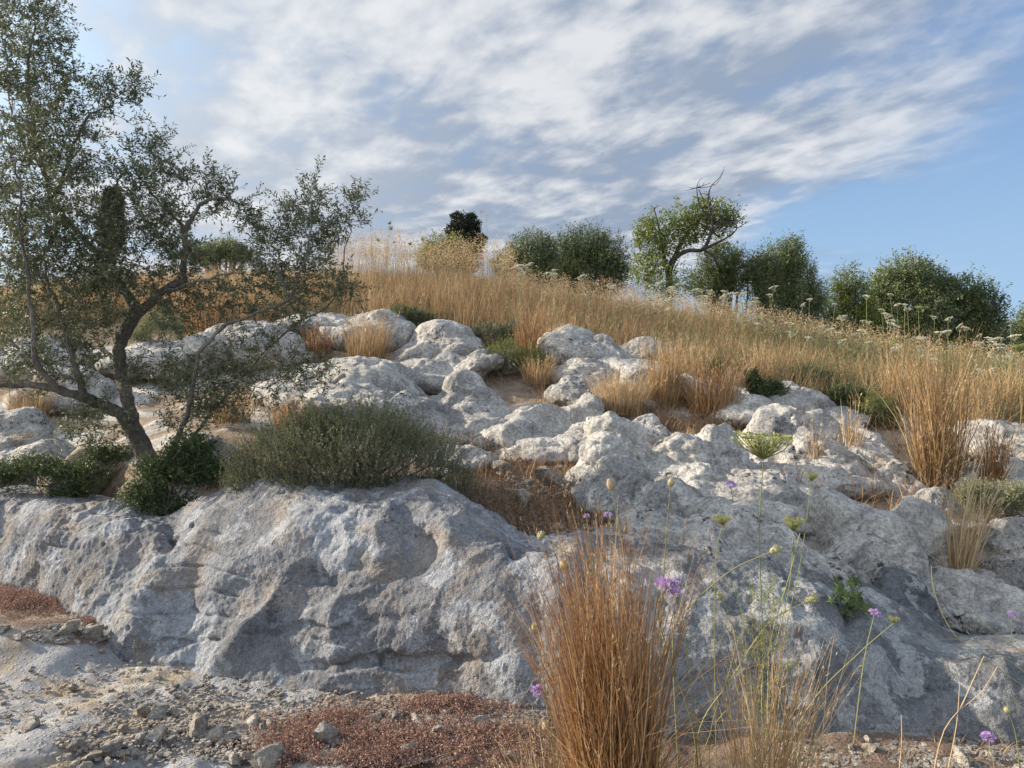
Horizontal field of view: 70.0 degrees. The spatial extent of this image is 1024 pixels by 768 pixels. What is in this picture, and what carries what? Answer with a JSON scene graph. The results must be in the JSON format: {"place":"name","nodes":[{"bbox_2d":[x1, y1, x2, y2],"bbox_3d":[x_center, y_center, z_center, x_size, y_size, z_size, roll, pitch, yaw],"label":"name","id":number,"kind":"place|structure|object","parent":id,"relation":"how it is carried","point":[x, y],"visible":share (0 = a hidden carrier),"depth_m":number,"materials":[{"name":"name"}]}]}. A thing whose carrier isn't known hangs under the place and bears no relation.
{"place":"outdoors","nodes":[
{"label":"outdoors","id":0,"kind":"place"},
{"bbox_2d":[0,292,1023,767],"bbox_3d":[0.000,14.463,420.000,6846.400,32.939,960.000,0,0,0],"label":"ground","id":1,"kind":"structure","parent":0,"point":[20,658],"depth_m":3.78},
{"bbox_2d":[0,406,55,450],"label":"boulder","id":2,"kind":"object","parent":1,"relation":"on","point":[27,420],"visible":0.47,"depth_m":6.66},
{"bbox_2d":[0,373,73,418],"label":"grass tussock","id":3,"kind":"object","parent":1,"relation":"on","point":[40,406],"depth_m":7.24,"materials":[{"name":"plant"}]},
{"bbox_2d":[0,439,75,486],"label":"rock","id":4,"kind":"object","parent":1,"relation":"on","point":[42,446],"visible":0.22,"depth_m":6.22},
{"bbox_2d":[0,336,96,382],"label":"rock","id":5,"kind":"object","parent":1,"relation":"on","point":[2,374],"visible":0.12,"depth_m":8.41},
{"bbox_2d":[2,365,118,415],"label":"rock","id":6,"kind":"object","parent":1,"relation":"on","point":[102,381],"visible":0.27,"depth_m":7.61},
{"bbox_2d":[36,441,134,494],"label":"rock","id":7,"kind":"object","parent":1,"relation":"on","point":[101,489],"visible":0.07,"depth_m":5.99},
{"bbox_2d":[94,185,130,257],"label":"cypress tree","id":8,"kind":"object","parent":1,"relation":"on","point":[106,189],"visible":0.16,"depth_m":37.78,"materials":[{"name":"green plant"}]},
{"bbox_2d":[128,307,183,344],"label":"dull green bush","id":9,"kind":"object","parent":1,"relation":"on","point":[143,333],"visible":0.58,"depth_m":8.66,"materials":[{"name":"green plant"}]},
{"bbox_2d":[95,339,219,380],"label":"rock","id":10,"kind":"object","parent":1,"relation":"on","point":[155,347],"visible":0.2,"depth_m":8.21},
{"bbox_2d":[0,0,381,464],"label":"wild olive tree","id":11,"kind":"object","parent":1,"relation":"on","point":[101,261],"visible":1,"depth_m":5.52,"materials":[{"name":"green plant"}]},
{"bbox_2d":[189,712,209,739],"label":"stone","id":12,"kind":"object","parent":1,"relation":"on","point":[199,722],"visible":0.97,"depth_m":3.23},
{"bbox_2d":[176,277,241,335],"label":"grass tussock","id":13,"kind":"object","parent":1,"relation":"on","point":[205,327],"depth_m":9.60,"materials":[{"name":"plant"}]},
{"bbox_2d":[189,233,261,277],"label":"olive tree","id":14,"kind":"object","parent":1,"relation":"on","point":[222,250],"visible":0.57,"depth_m":19.83,"materials":[{"name":"green plant"}]},
{"bbox_2d":[204,386,264,422],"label":"grass tussock","id":15,"kind":"object","parent":1,"relation":"on","point":[226,417],"depth_m":6.75,"materials":[{"name":"plant"}]},
{"bbox_2d":[175,320,324,370],"bbox_3d":[-3.227,-0.440,9.268,1.874,0.761,1.869,0,0,0],"label":"rock","id":16,"kind":"object","parent":1,"relation":"on","point":[195,344],"visible":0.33,"depth_m":8.59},
{"bbox_2d":[228,276,282,321],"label":"grass tussock","id":17,"kind":"object","parent":1,"relation":"on","point":[257,318],"depth_m":10.22,"materials":[{"name":"plant"}]},
{"bbox_2d":[250,742,284,767],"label":"stone","id":18,"kind":"object","parent":1,"relation":"on","point":[268,755],"visible":0.96,"depth_m":2.98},
{"bbox_2d":[0,470,596,723],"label":"rock ledge","id":19,"kind":"object","parent":1,"relation":"on","point":[325,589],"visible":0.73,"depth_m":4.08,"materials":[{"name":"stone"}]},
{"bbox_2d":[0,439,135,498],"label":"lentisk bush","id":20,"kind":"object","parent":19,"relation":"on","point":[81,474],"visible":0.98,"depth_m":5.56,"materials":[{"name":"green plant"}]},
{"bbox_2d":[110,425,234,515],"bbox_3d":[-2.412,0.683,5.197,0.873,0.789,0.432,0,0,0],"label":"lentisk bush","id":21,"kind":"object","parent":19,"relation":"on","point":[147,493],"visible":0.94,"depth_m":5.15,"materials":[{"name":"green plant"}]},
{"bbox_2d":[275,312,347,338],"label":"rock","id":22,"kind":"object","parent":1,"relation":"on","point":[336,321],"visible":0.22,"depth_m":9.46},
{"bbox_2d":[294,319,338,358],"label":"grass tussock","id":23,"kind":"object","parent":1,"relation":"on","point":[311,344],"depth_m":8.86,"materials":[{"name":"plant"}]},
{"bbox_2d":[313,721,337,747],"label":"stone","id":24,"kind":"object","parent":1,"relation":"on","point":[324,730],"visible":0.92,"depth_m":3.14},
{"bbox_2d":[250,355,436,426],"bbox_3d":[-1.652,0.151,7.800,2.169,0.915,2.596,0,0,0],"label":"flat rock","id":25,"kind":"object","parent":1,"relation":"on","point":[380,377],"visible":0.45,"depth_m":7.16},
{"bbox_2d":[213,390,487,499],"bbox_3d":[-1.065,0.516,4.835,1.711,0.955,1.057,0,0,21],"label":"thyme shrub","id":26,"kind":"object","parent":1,"relation":"on","point":[314,430],"visible":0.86,"depth_m":4.74,"materials":[{"name":"green plant"}]},
{"bbox_2d":[0,581,714,767],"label":"stonecrop mat","id":27,"kind":"object","parent":1,"relation":"on","point":[23,597],"visible":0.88,"depth_m":3.22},
{"bbox_2d":[310,308,416,353],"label":"rock","id":28,"kind":"object","parent":1,"relation":"on","point":[406,327],"visible":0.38,"depth_m":9.23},
{"bbox_2d":[335,304,403,359],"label":"grass tussock","id":29,"kind":"object","parent":1,"relation":"on","point":[366,349],"depth_m":8.68,"materials":[{"name":"plant"}]},
{"bbox_2d":[387,302,437,325],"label":"green bush","id":30,"kind":"object","parent":1,"relation":"on","point":[413,316],"visible":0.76,"depth_m":9.72,"materials":[{"name":"green plant"}]},
{"bbox_2d":[364,396,465,444],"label":"rock","id":31,"kind":"object","parent":1,"relation":"on","point":[426,405],"visible":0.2,"depth_m":6.72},
{"bbox_2d":[388,319,486,361],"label":"boulder","id":32,"kind":"object","parent":1,"relation":"on","point":[446,336],"visible":0.39,"depth_m":8.92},
{"bbox_2d":[411,229,478,281],"bbox_3d":[-2.007,-2.980,21.996,2.073,3.469,1.524,0,0,0],"label":"bushy tree","id":33,"kind":"object","parent":1,"relation":"on","point":[443,240],"visible":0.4,"depth_m":21.81,"materials":[{"name":"beige plant"}]},
{"bbox_2d":[400,348,506,394],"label":"rock","id":34,"kind":"object","parent":1,"relation":"on","point":[480,362],"visible":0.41,"depth_m":8.06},
{"bbox_2d":[408,444,498,472],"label":"rock","id":35,"kind":"object","parent":1,"relation":"on","point":[478,453],"visible":0.26,"depth_m":5.81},
{"bbox_2d":[409,368,508,444],"bbox_3d":[-0.535,0.263,7.269,1.359,0.835,1.420,0,0,0],"label":"boulder","id":36,"kind":"object","parent":1,"relation":"on","point":[470,393],"visible":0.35,"depth_m":7.01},
{"bbox_2d":[442,209,487,278],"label":"pine tree","id":37,"kind":"object","parent":1,"relation":"on","point":[465,225],"visible":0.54,"depth_m":29.84,"materials":[{"name":"green plant"}]},
{"bbox_2d":[472,316,529,345],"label":"dull green bush","id":38,"kind":"object","parent":1,"relation":"on","point":[480,333],"visible":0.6,"depth_m":9.51,"materials":[{"name":"green plant"}]},
{"bbox_2d":[483,333,551,379],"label":"green bush","id":39,"kind":"object","parent":1,"relation":"on","point":[511,357],"visible":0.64,"depth_m":8.26,"materials":[{"name":"green plant"}]},
{"bbox_2d":[467,707,567,767],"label":"grass tussock","id":40,"kind":"object","parent":1,"relation":"on","point":[493,760],"depth_m":2.69,"materials":[{"name":"plant"}]},
{"bbox_2d":[488,225,571,290],"bbox_3d":[0.583,-3.079,23.908,2.834,4.368,2.235,0,0,0],"label":"olive tree","id":41,"kind":"object","parent":1,"relation":"on","point":[541,254],"visible":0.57,"depth_m":23.73,"materials":[{"name":"green plant"}]},
{"bbox_2d":[502,299,557,364],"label":"grass tussock","id":42,"kind":"object","parent":1,"relation":"on","point":[526,343],"depth_m":8.55,"materials":[{"name":"plant"}]},
{"bbox_2d":[509,353,561,383],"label":"grass tussock","id":43,"kind":"object","parent":1,"relation":"on","point":[531,375],"depth_m":7.93,"materials":[{"name":"plant"}]},
{"bbox_2d":[467,392,604,451],"bbox_3d":[0.293,0.436,7.072,1.633,0.714,1.366,0,0,0],"label":"boulder","id":44,"kind":"object","parent":1,"relation":"on","point":[527,421],"visible":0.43,"depth_m":6.79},
{"bbox_2d":[493,434,586,465],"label":"rock","id":45,"kind":"object","parent":1,"relation":"on","point":[565,443],"visible":0.44,"depth_m":6.23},
{"bbox_2d":[534,466,562,486],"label":"stone","id":46,"kind":"object","parent":1,"relation":"on","point":[544,470],"visible":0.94,"depth_m":5.44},
{"bbox_2d":[537,324,604,366],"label":"boulder","id":47,"kind":"object","parent":1,"relation":"on","point":[567,342],"visible":0.41,"depth_m":8.48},
{"bbox_2d":[545,357,614,384],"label":"rock","id":48,"kind":"object","parent":1,"relation":"on","point":[575,366],"visible":0.26,"depth_m":7.86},
{"bbox_2d":[548,216,643,307],"bbox_3d":[2.596,-3.073,24.995,3.927,5.295,2.803,0,0,22],"label":"olive tree","id":49,"kind":"object","parent":1,"relation":"on","point":[595,257],"visible":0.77,"depth_m":24.65,"materials":[{"name":"green plant"}]},
{"bbox_2d":[544,375,661,411],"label":"rock","id":50,"kind":"object","parent":1,"relation":"on","point":[563,390],"visible":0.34,"depth_m":7.45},
{"bbox_2d":[592,333,629,358],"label":"flat rock","id":51,"kind":"object","parent":1,"relation":"on","point":[606,342],"visible":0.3,"depth_m":8.59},
{"bbox_2d":[581,364,666,414],"bbox_3d":[1.121,0.048,7.197,0.970,0.504,0.859,0,0,0],"label":"grass tussock","id":52,"kind":"object","parent":1,"relation":"on","point":[616,402],"depth_m":7.08,"materials":[{"name":"plant"}]},
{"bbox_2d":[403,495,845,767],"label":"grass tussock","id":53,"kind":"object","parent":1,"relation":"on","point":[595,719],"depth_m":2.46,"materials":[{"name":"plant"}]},
{"bbox_2d":[588,367,680,400],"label":"flat rock","id":54,"kind":"object","parent":1,"relation":"on","point":[633,370],"visible":0.09,"depth_m":7.69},
{"bbox_2d":[602,357,684,374],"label":"flat rock","id":55,"kind":"object","parent":1,"relation":"on","point":[610,362],"visible":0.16,"depth_m":8.10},
{"bbox_2d":[619,336,671,359],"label":"flat rock","id":56,"kind":"object","parent":1,"relation":"on","point":[632,343],"visible":0.27,"depth_m":9.20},
{"bbox_2d":[630,322,706,407],"bbox_3d":[1.528,-0.196,7.251,1.139,0.857,1.208,0,0,29],"label":"grass tussock","id":57,"kind":"object","parent":1,"relation":"on","point":[672,390],"depth_m":7.24,"materials":[{"name":"plant"}]},
{"bbox_2d":[655,575,698,767],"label":"scabious","id":58,"kind":"object","parent":1,"relation":"on","point":[670,581],"visible":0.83,"depth_m":2.75,"materials":[{"name":"purple plant"}]},
{"bbox_2d":[637,432,727,483],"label":"rock","id":59,"kind":"object","parent":1,"relation":"on","point":[685,458],"visible":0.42,"depth_m":5.53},
{"bbox_2d":[620,167,750,305],"bbox_3d":[4.718,-3.655,19.970,3.528,4.110,1.862,0,0,0],"label":"almond tree","id":60,"kind":"object","parent":1,"relation":"on","point":[693,219],"visible":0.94,"depth_m":19.86,"materials":[{"name":"green plant"}]},
{"bbox_2d":[662,330,721,378],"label":"grass tussock","id":61,"kind":"object","parent":1,"relation":"on","point":[695,365],"depth_m":7.84,"materials":[{"name":"plant"}]},
{"bbox_2d":[670,354,752,413],"bbox_3d":[1.960,-0.004,7.173,0.969,0.583,0.881,0,0,0],"label":"grass tussock","id":62,"kind":"object","parent":1,"relation":"on","point":[723,391],"depth_m":7.10,"materials":[{"name":"plant"}]},
{"bbox_2d":[562,411,873,602],"bbox_3d":[1.097,0.861,5.381,1.687,1.247,3.232,0,0,-20],"label":"rock","id":63,"kind":"object","parent":1,"relation":"on","point":[610,446],"visible":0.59,"depth_m":4.54,"materials":[{"name":"stone"}]},
{"bbox_2d":[683,233,757,317],"bbox_3d":[6.306,-2.140,22.010,2.353,4.888,1.472,0,0,0],"label":"olive tree","id":64,"kind":"object","parent":1,"relation":"on","point":[725,274],"visible":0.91,"depth_m":21.80,"materials":[{"name":"green plant"}]},
{"bbox_2d":[695,422,758,469],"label":"rock","id":65,"kind":"object","parent":1,"relation":"on","point":[715,437],"visible":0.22,"depth_m":5.65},
{"bbox_2d":[672,544,781,767],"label":"scabious","id":66,"kind":"object","parent":1,"relation":"on","point":[775,549],"visible":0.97,"depth_m":2.75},
{"bbox_2d":[709,394,772,427],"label":"rock","id":67,"kind":"object","parent":1,"relation":"on","point":[746,409],"visible":0.33,"depth_m":6.99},
{"bbox_2d":[741,367,790,398],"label":"dull green bush","id":68,"kind":"object","parent":67,"relation":"on","point":[758,385],"visible":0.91,"depth_m":7.25,"materials":[{"name":"green plant"}]},
{"bbox_2d":[688,468,817,503],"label":"rock","id":69,"kind":"object","parent":1,"relation":"on","point":[742,479],"visible":0.35,"depth_m":5.20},
{"bbox_2d":[694,593,818,767],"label":"scabious","id":70,"kind":"object","parent":1,"relation":"on","point":[811,599],"visible":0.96,"depth_m":2.75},
{"bbox_2d":[733,338,787,385],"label":"grass tussock","id":71,"kind":"object","parent":1,"relation":"on","point":[759,359],"depth_m":8.15,"materials":[{"name":"plant"}]},
{"bbox_2d":[716,570,804,740],"bbox_3d":[0.954,1.040,2.768,0.285,0.703,0.306,0,0,33],"label":"feathery plant","id":72,"kind":"object","parent":1,"relation":"on","point":[755,625],"visible":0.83,"depth_m":2.75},
{"bbox_2d":[729,430,799,741],"bbox_3d":[0.962,0.955,2.772,0.262,1.566,0.246,0,0,0],"label":"wild carrot","id":73,"kind":"object","parent":1,"relation":"on","point":[760,449],"visible":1,"depth_m":2.77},
{"bbox_2d":[671,599,867,767],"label":"grass tussock","id":74,"kind":"object","parent":1,"relation":"on","point":[771,759],"depth_m":2.56,"materials":[{"name":"plant"}]},
{"bbox_2d":[731,484,817,535],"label":"rock","id":75,"kind":"object","parent":1,"relation":"on","point":[778,503],"visible":0.37,"depth_m":4.78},
{"bbox_2d":[734,228,831,333],"bbox_3d":[8.135,-2.030,22.054,2.887,5.387,2.453,0,0,0],"label":"olive tree","id":76,"kind":"object","parent":1,"relation":"on","point":[785,272],"visible":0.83,"depth_m":21.72,"materials":[{"name":"green plant"}]},
{"bbox_2d":[765,515,804,752],"bbox_3d":[1.047,1.129,2.807,0.143,1.254,0.082,0,0,18],"label":"wild carrot","id":77,"kind":"object","parent":1,"relation":"on","point":[791,522],"visible":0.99,"depth_m":2.80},
{"bbox_2d":[744,381,835,415],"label":"rock","id":78,"kind":"object","parent":1,"relation":"on","point":[797,396],"visible":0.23,"depth_m":7.19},
{"bbox_2d":[737,403,849,488],"bbox_3d":[2.351,0.626,6.241,1.279,0.913,1.433,0,0,0],"label":"boulder","id":79,"kind":"object","parent":1,"relation":"on","point":[779,418],"visible":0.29,"depth_m":6.04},
{"bbox_2d":[574,534,1023,745],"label":"dark ledge","id":80,"kind":"object","parent":1,"relation":"on","point":[914,675],"visible":0.45,"depth_m":3.49,"materials":[{"name":"stone"}]},
{"bbox_2d":[826,574,874,616],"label":"leafy plant","id":81,"kind":"object","parent":80,"relation":"on","point":[846,596],"visible":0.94,"depth_m":3.70,"materials":[{"name":"green plant"}]},
{"bbox_2d":[784,359,858,390],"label":"dull green bush","id":82,"kind":"object","parent":1,"relation":"on","point":[805,368],"visible":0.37,"depth_m":8.22,"materials":[{"name":"green plant"}]},
{"bbox_2d":[820,382,871,407],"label":"dull green bush","id":83,"kind":"object","parent":1,"relation":"on","point":[833,393],"visible":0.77,"depth_m":7.53,"materials":[{"name":"green plant"}]},
{"bbox_2d":[829,406,870,427],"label":"rock","id":84,"kind":"object","parent":1,"relation":"on","point":[845,410],"visible":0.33,"depth_m":7.11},
{"bbox_2d":[805,258,897,344],"bbox_3d":[10.429,-1.613,22.993,3.150,4.902,1.838,0,0,0],"label":"willowy tree","id":85,"kind":"object","parent":1,"relation":"on","point":[850,302],"visible":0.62,"depth_m":22.79,"materials":[{"name":"green plant"}]},
{"bbox_2d":[801,409,915,477],"bbox_3d":[2.977,0.609,6.442,1.304,0.780,1.351,0,0,0],"label":"rock","id":86,"kind":"object","parent":1,"relation":"on","point":[823,417],"visible":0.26,"depth_m":6.20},
{"bbox_2d":[829,393,877,452],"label":"grass tussock","id":87,"kind":"object","parent":86,"relation":"on","point":[854,440],"depth_m":6.09,"materials":[{"name":"plant"}]},
{"bbox_2d":[825,461,892,499],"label":"rock","id":88,"kind":"object","parent":1,"relation":"on","point":[842,477],"visible":0.52,"depth_m":5.58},
{"bbox_2d":[800,486,936,600],"bbox_3d":[2.186,1.074,4.639,1.108,0.836,0.917,0,0,0],"label":"rock","id":89,"kind":"object","parent":1,"relation":"on","point":[870,541],"visible":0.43,"depth_m":4.38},
{"bbox_2d":[854,387,902,430],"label":"green bush","id":90,"kind":"object","parent":1,"relation":"on","point":[883,410],"visible":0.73,"depth_m":7.14,"materials":[{"name":"green plant"}]},
{"bbox_2d":[865,461,929,497],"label":"rock","id":91,"kind":"object","parent":1,"relation":"on","point":[892,467],"visible":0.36,"depth_m":5.73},
{"bbox_2d":[870,337,938,413],"bbox_3d":[4.085,-0.104,7.616,0.848,0.820,0.810,0,0,-41],"label":"grass tussock","id":92,"kind":"object","parent":1,"relation":"on","point":[893,382],"depth_m":7.55,"materials":[{"name":"plant"}]},
{"bbox_2d":[873,567,956,631],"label":"rock","id":93,"kind":"object","parent":1,"relation":"on","point":[906,589],"visible":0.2,"depth_m":4.10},
{"bbox_2d":[860,245,973,355],"bbox_3d":[12.941,-1.866,23.992,3.628,5.477,3.051,0,0,-19],"label":"broad tree","id":94,"kind":"object","parent":1,"relation":"on","point":[912,288],"visible":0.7,"depth_m":23.55,"materials":[{"name":"green plant"}]},
{"bbox_2d":[838,324,1019,487],"bbox_3d":[3.289,0.148,5.787,1.630,1.298,1.543,0,0,0],"label":"grass tussock","id":95,"kind":"object","parent":1,"relation":"on","point":[932,451],"depth_m":5.68,"materials":[{"name":"plant"}]},
{"bbox_2d":[899,656,996,767],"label":"dead stalk","id":96,"kind":"object","parent":1,"relation":"on","point":[961,707],"visible":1,"depth_m":2.75,"materials":[{"name":"plant"}]},
{"bbox_2d":[912,486,990,536],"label":"rock","id":97,"kind":"object","parent":1,"relation":"on","point":[936,494],"visible":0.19,"depth_m":5.15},
{"bbox_2d":[890,429,1023,588],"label":"grass tussock","id":98,"kind":"object","parent":1,"relation":"on","point":[962,553],"depth_m":4.43,"materials":[{"name":"plant"}]},
{"bbox_2d":[910,261,1023,361],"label":"broad tree","id":99,"kind":"object","parent":1,"relation":"on","point":[984,312],"visible":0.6,"depth_m":23.59,"materials":[{"name":"green plant"}]},
{"bbox_2d":[911,418,1023,463],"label":"flat rock","id":100,"kind":"object","parent":1,"relation":"on","point":[1003,424],"visible":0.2,"depth_m":6.22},
{"bbox_2d":[941,379,1010,420],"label":"grass tussock","id":101,"kind":"object","parent":1,"relation":"on","point":[982,412],"depth_m":6.55,"materials":[{"name":"plant"}]},
{"bbox_2d":[932,566,1023,634],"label":"rock","id":102,"kind":"object","parent":1,"relation":"on","point":[960,592],"visible":0.41,"depth_m":4.19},
{"bbox_2d":[890,495,974,568],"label":"rock","id":103,"kind":"object","parent":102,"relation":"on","point":[918,514],"visible":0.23,"depth_m":4.58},
{"bbox_2d":[943,457,1023,496],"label":"flat rock","id":104,"kind":"object","parent":1,"relation":"on","point":[1018,463],"visible":0.2,"depth_m":5.66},
{"bbox_2d":[953,475,1023,518],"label":"flowering bush","id":105,"kind":"object","parent":1,"relation":"on","point":[1013,491],"visible":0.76,"depth_m":4.96,"materials":[{"name":"green plant"}]},
{"bbox_2d":[962,406,1023,484],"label":"grass tussock","id":106,"kind":"object","parent":1,"relation":"on","point":[995,456],"depth_m":5.57,"materials":[{"name":"plant"}]},
{"bbox_2d":[972,355,1023,415],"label":"grass tussock","id":107,"kind":"object","parent":1,"relation":"on","point":[1012,386],"depth_m":7.93,"materials":[{"name":"plant"}]},
{"bbox_2d":[974,517,1023,589],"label":"rock","id":108,"kind":"object","parent":1,"relation":"on","point":[1008,533],"visible":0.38,"depth_m":4.49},
{"bbox_2d":[981,583,1023,631],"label":"boulder","id":109,"kind":"object","parent":1,"relation":"on","point":[1001,599],"visible":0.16,"depth_m":4.17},
{"bbox_2d":[996,301,1023,363],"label":"broad tree","id":110,"kind":"object","parent":1,"relation":"on","point":[1019,324],"visible":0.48,"depth_m":25.90,"materials":[{"name":"green plant"}]},
{"bbox_2d":[0,257,1023,423],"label":"meadow grass","id":111,"kind":"structure","parent":0,"point":[431,295],"depth_m":10.77,"materials":[{"name":"plant"}]},
{"bbox_2d":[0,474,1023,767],"bbox_3d":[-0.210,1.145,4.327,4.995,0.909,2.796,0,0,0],"label":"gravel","id":112,"kind":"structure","parent":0,"point":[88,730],"depth_m":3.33,"materials":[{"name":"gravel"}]},
{"bbox_2d":[0,314,1023,767],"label":"dry grass","id":113,"kind":"structure","parent":0,"point":[518,472],"depth_m":5.37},
{"bbox_2d":[0,0,1023,363],"label":"sky","id":114,"kind":"structure","parent":0,"point":[868,129],"materials":[{"name":"blue"}]},
{"bbox_2d":[302,225,1023,371],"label":"oat grass","id":115,"kind":"structure","parent":0,"point":[492,260],"depth_m":12.49,"materials":[{"name":"plant"}]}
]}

